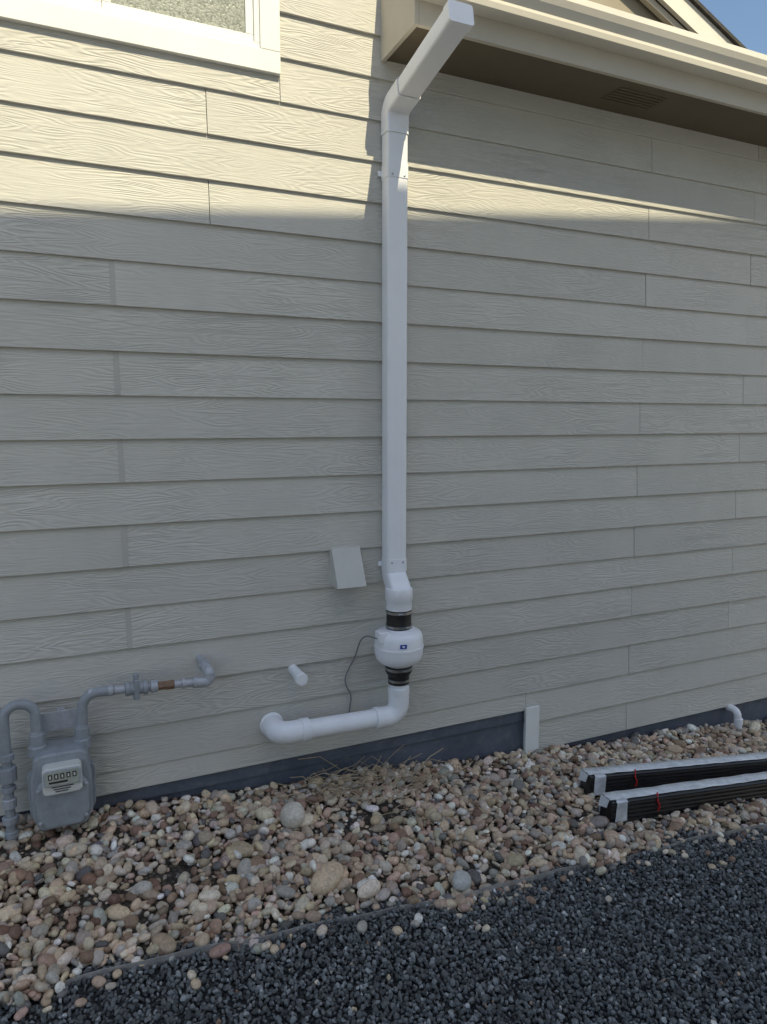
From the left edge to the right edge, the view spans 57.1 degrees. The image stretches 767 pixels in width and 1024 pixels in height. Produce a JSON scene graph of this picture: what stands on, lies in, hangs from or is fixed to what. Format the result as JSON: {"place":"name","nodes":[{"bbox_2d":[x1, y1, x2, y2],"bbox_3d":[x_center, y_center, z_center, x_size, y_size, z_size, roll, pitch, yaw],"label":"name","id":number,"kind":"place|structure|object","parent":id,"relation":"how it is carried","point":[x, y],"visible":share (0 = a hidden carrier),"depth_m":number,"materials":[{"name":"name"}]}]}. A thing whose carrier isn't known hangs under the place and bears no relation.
{"place":"outdoors","nodes":[
{"label":"outdoors","id":0,"kind":"place"},
{"bbox_2d":[42,0,259,47],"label":"window frame bottom","id":1,"kind":"object","parent":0,"point":[152,22],"depth_m":2.76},
{"bbox_2d":[0,820,766,1023],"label":"gravel path","id":2,"kind":"structure","parent":0,"point":[231,1003],"depth_m":2.31,"materials":[{"name":"black gravel"}]},
{"bbox_2d":[0,719,766,1020],"bbox_3d":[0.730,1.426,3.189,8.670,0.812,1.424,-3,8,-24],"label":"river rock bed","id":3,"kind":"object","parent":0,"point":[97,872],"visible":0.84,"depth_m":2.87,"materials":[{"name":"beige gravel"}]},
{"bbox_2d":[280,801,304,828],"bbox_3d":[-0.393,1.314,3.050,0.102,0.101,0.129,-3,8,-24],"label":"boulder","id":4,"kind":"object","parent":3,"relation":"on","point":[292,815],"visible":0.98,"depth_m":3.01,"materials":[{"name":"stone"}]},
{"bbox_2d":[310,861,343,895],"bbox_3d":[-0.213,1.388,2.670,0.104,0.077,0.154,4,8,28],"label":"boulder","id":5,"kind":"object","parent":3,"relation":"on","point":[326,878],"visible":0.95,"depth_m":2.63,"materials":[{"name":"stone"}]},
{"bbox_2d":[238,746,475,815],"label":"dry twigs","id":6,"kind":"object","parent":3,"relation":"on","point":[368,783],"visible":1,"depth_m":3.38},
{"bbox_2d":[0,824,766,1006],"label":"landscape edging","id":7,"kind":"object","parent":3,"relation":"on","point":[190,951],"visible":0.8,"depth_m":2.49,"materials":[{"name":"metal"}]},
{"bbox_2d":[452,870,470,890],"bbox_3d":[0.304,1.433,2.739,0.074,0.061,0.090,1,7,8],"label":"boulder","id":8,"kind":"object","parent":3,"relation":"on","point":[461,880],"visible":1,"depth_m":2.71,"materials":[{"name":"stone"}]},
{"bbox_2d":[524,705,539,753],"bbox_3d":[0.829,1.231,3.947,0.090,0.294,0.018,-3,8,-24],"label":"trim board","id":9,"kind":"object","parent":3,"relation":"on","point":[531,730],"depth_m":3.94,"materials":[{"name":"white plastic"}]},
{"bbox_2d":[579,752,766,795],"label":"black wrapped bundle","id":10,"kind":"object","parent":3,"relation":"on","point":[597,781],"visible":0.96,"depth_m":3.68,"materials":[{"name":"plastic"}]},
{"bbox_2d":[599,771,766,822],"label":"black wrapped bundle","id":11,"kind":"object","parent":3,"relation":"on","point":[636,804],"visible":1,"depth_m":3.44,"materials":[{"name":"plastic"}]},
{"bbox_2d":[725,704,742,728],"bbox_3d":[2.293,1.384,4.601,0.066,0.245,0.108,-3,8,-24],"label":"pvc drain pipe","id":12,"kind":"object","parent":3,"relation":"on","point":[738,718],"visible":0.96,"depth_m":4.56,"materials":[{"name":"white plastic"}]},
{"bbox_2d":[387,27,766,146],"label":"soffit","id":13,"kind":"structure","parent":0,"point":[480,62],"depth_m":3.43,"materials":[{"name":"paint"}]},
{"bbox_2d":[601,98,647,109],"bbox_3d":[1.235,-2.086,3.603,0.300,0.006,0.012,-3,8,-24],"label":"soffit vent","id":14,"kind":"object","parent":13,"relation":"attached to","point":[623,103],"visible":1,"depth_m":3.60,"materials":[{"name":"metal"}]},
{"bbox_2d":[605,95,651,107],"bbox_3d":[1.245,-2.083,3.580,0.300,0.006,0.012,-3,8,-24],"label":"soffit vent","id":15,"kind":"object","parent":13,"relation":"attached to","point":[627,101],"visible":1,"depth_m":3.58,"materials":[{"name":"metal"}]},
{"bbox_2d":[608,93,654,105],"bbox_3d":[1.255,-2.080,3.557,0.300,0.006,0.012,-3,8,-24],"label":"soffit vent","id":16,"kind":"object","parent":13,"relation":"attached to","point":[630,99],"visible":1,"depth_m":3.55,"materials":[{"name":"metal"}]},
{"bbox_2d":[612,91,658,103],"bbox_3d":[1.265,-2.077,3.535,0.300,0.006,0.012,-3,8,-24],"label":"soffit vent","id":17,"kind":"object","parent":13,"relation":"attached to","point":[634,97],"visible":1,"depth_m":3.53,"materials":[{"name":"metal"}]},
{"bbox_2d":[615,89,662,101],"bbox_3d":[1.276,-2.074,3.512,0.300,0.006,0.012,-3,8,-24],"label":"soffit vent","id":18,"kind":"object","parent":13,"relation":"attached to","point":[637,95],"visible":1,"depth_m":3.50,"materials":[{"name":"metal"}]},
{"bbox_2d":[619,87,666,99],"bbox_3d":[1.286,-2.071,3.490,0.300,0.006,0.012,-3,8,-24],"label":"soffit vent","id":19,"kind":"object","parent":13,"relation":"attached to","point":[642,93],"visible":1,"depth_m":3.48,"materials":[{"name":"metal"}]},
{"bbox_2d":[699,0,766,54],"label":"sky","id":20,"kind":"structure","parent":0,"point":[746,20],"materials":[{"name":"blue"}]},
{"bbox_3d":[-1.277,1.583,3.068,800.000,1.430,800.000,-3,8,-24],"label":"ground","id":21,"kind":"structure","parent":0,"visible":0},
{"bbox_2d":[110,698,766,806],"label":"foundation","id":22,"kind":"object","parent":21,"relation":"on","point":[504,738],"depth_m":3.79,"materials":[{"name":"paint"}]},
{"bbox_2d":[0,711,521,821],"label":"foundation lip","id":23,"kind":"object","parent":22,"relation":"attached to","point":[217,777],"visible":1,"depth_m":3.40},
{"bbox_3d":[0.506,-0.489,3.722,14.000,3.180,0.196,-3,8,-24],"label":"wall sheathing","id":24,"kind":"object","parent":22,"relation":"on","visible":0},
{"bbox_2d":[0,0,766,815],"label":"siding planks","id":25,"kind":"object","parent":24,"relation":"attached to","point":[586,494],"visible":0.92,"depth_m":3.29,"materials":[{"name":"beige wood"}]},
{"bbox_2d":[0,654,214,840],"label":"gas meter","id":26,"kind":"object","parent":25,"relation":"attached to","point":[61,779],"visible":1,"depth_m":2.77,"materials":[{"name":"metal"}]},
{"bbox_2d":[45,768,78,786],"bbox_3d":[-1.240,1.025,2.720,0.118,0.055,0.002,-3,8,-24],"label":"index window","id":27,"kind":"structure","parent":26,"relation":"in","point":[71,779],"depth_m":2.72,"materials":[{"name":"grey plastic"}]},
{"bbox_2d":[108,260,132,647],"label":"joint covers","id":28,"kind":"object","parent":25,"relation":"attached to","point":[120,445],"visible":1,"depth_m":2.91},
{"bbox_2d":[0,0,280,75],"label":"window trim bottom","id":29,"kind":"structure","parent":25,"relation":"attached to","point":[73,21],"depth_m":2.74,"materials":[{"name":"white wood"}]},
{"bbox_2d":[259,0,279,52],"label":"window trim","id":30,"kind":"structure","parent":25,"relation":"attached to","point":[269,23],"depth_m":2.93,"materials":[{"name":"white wood"}]},
{"bbox_2d":[287,664,307,685],"bbox_3d":[-0.402,0.753,3.271,0.057,0.057,0.159,-3,8,-24],"label":"pvc pipe stub","id":31,"kind":"object","parent":25,"relation":"attached to","point":[299,676],"visible":1,"depth_m":3.21,"materials":[{"name":"white plastic"}]},
{"bbox_2d":[260,684,408,743],"bbox_3d":[-0.218,0.942,3.355,0.714,0.226,0.177,-3,8,-24],"label":"pvc pipe","id":32,"kind":"object","parent":25,"relation":"attached to","point":[275,727],"visible":0.98,"depth_m":3.29,"materials":[{"name":"white plastic"}]},
{"bbox_2d":[330,545,365,588],"bbox_3d":[-0.166,0.261,3.333,0.152,0.184,0.100,-3,8,-24],"label":"dryer vent hood","id":33,"kind":"object","parent":25,"relation":"attached to","point":[346,568],"visible":1,"depth_m":3.33,"materials":[{"name":"plastic"}]},
{"bbox_2d":[344,587,423,712],"bbox_3d":[0.018,0.698,3.392,0.362,0.670,0.241,-3,8,-24],"label":"radon fan","id":34,"kind":"object","parent":25,"relation":"attached to","point":[398,644],"visible":0.98,"depth_m":3.33},
{"bbox_2d":[380,0,418,62],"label":"eave end board","id":35,"kind":"object","parent":25,"relation":"attached to","point":[399,21],"visible":1,"depth_m":3.01,"materials":[{"name":"beige paint"}]},
{"bbox_2d":[378,0,473,589],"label":"white downspout","id":36,"kind":"object","parent":25,"relation":"attached to","point":[452,26],"visible":0.96,"depth_m":3.23,"materials":[{"name":"metal"}]},
{"bbox_3d":[2.660,-3.561,6.733,7.900,1.715,5.400,-3,8,-24],"label":"lower roof","id":37,"kind":"object","parent":25,"relation":"attached to","visible":0},
{"bbox_2d":[417,0,766,115],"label":"fascia","id":38,"kind":"structure","parent":37,"relation":"attached to","point":[494,33],"depth_m":3.24,"materials":[{"name":"beige paint"}]},
{"bbox_2d":[422,0,766,94],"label":"gutter","id":39,"kind":"object","parent":38,"relation":"attached to","point":[599,26],"depth_m":3.20,"materials":[{"name":"metal"}]},
{"bbox_2d":[588,0,687,30],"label":"gable wall","id":40,"kind":"structure","parent":37,"relation":"on","point":[638,8],"depth_m":3.75,"materials":[{"name":"paint"}]},
{"bbox_2d":[640,0,686,30],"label":"gable rake","id":41,"kind":"object","parent":37,"relation":"attached to","point":[659,12],"depth_m":3.78,"materials":[{"name":"beige paint"}]},
{"bbox_2d":[657,0,733,44],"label":"gable rake board","id":42,"kind":"object","parent":37,"relation":"attached to","point":[689,15],"depth_m":3.83,"materials":[{"name":"paint"}]},
{"bbox_2d":[656,0,746,48],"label":"gable roof edge","id":43,"kind":"object","parent":37,"relation":"attached to","point":[713,19],"depth_m":3.89,"materials":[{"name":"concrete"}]},
{"bbox_3d":[-1.368,-2.387,2.517,0.569,0.916,0.005,-3,8,-24],"label":"window","id":44,"kind":"object","parent":25,"relation":"attached to","visible":0},
{"bbox_2d":[67,0,101,7],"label":"window frame","id":45,"kind":"object","parent":44,"relation":"attached to","point":[94,3],"visible":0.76,"depth_m":2.68,"materials":[{"name":"white plastic"}]},
{"bbox_2d":[102,1,253,41],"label":"window frame","id":46,"kind":"object","parent":44,"relation":"on","point":[170,19],"visible":0.77,"depth_m":2.80,"materials":[{"name":"white plastic"}]},
{"bbox_2d":[111,0,244,32],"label":"window glass","id":47,"kind":"object","parent":46,"relation":"in","point":[228,14],"visible":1,"depth_m":2.85,"materials":[{"name":"glass"}]},
{"bbox_2d":[245,0,252,34],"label":"sash","id":48,"kind":"object","parent":44,"relation":"attached to","point":[248,16],"visible":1,"depth_m":2.91,"materials":[{"name":"white plastic"}]},
{"bbox_2d":[253,0,259,42],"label":"window frame","id":49,"kind":"object","parent":44,"relation":"attached to","point":[256,38],"visible":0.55,"depth_m":2.92,"materials":[{"name":"white plastic"}]}
]}

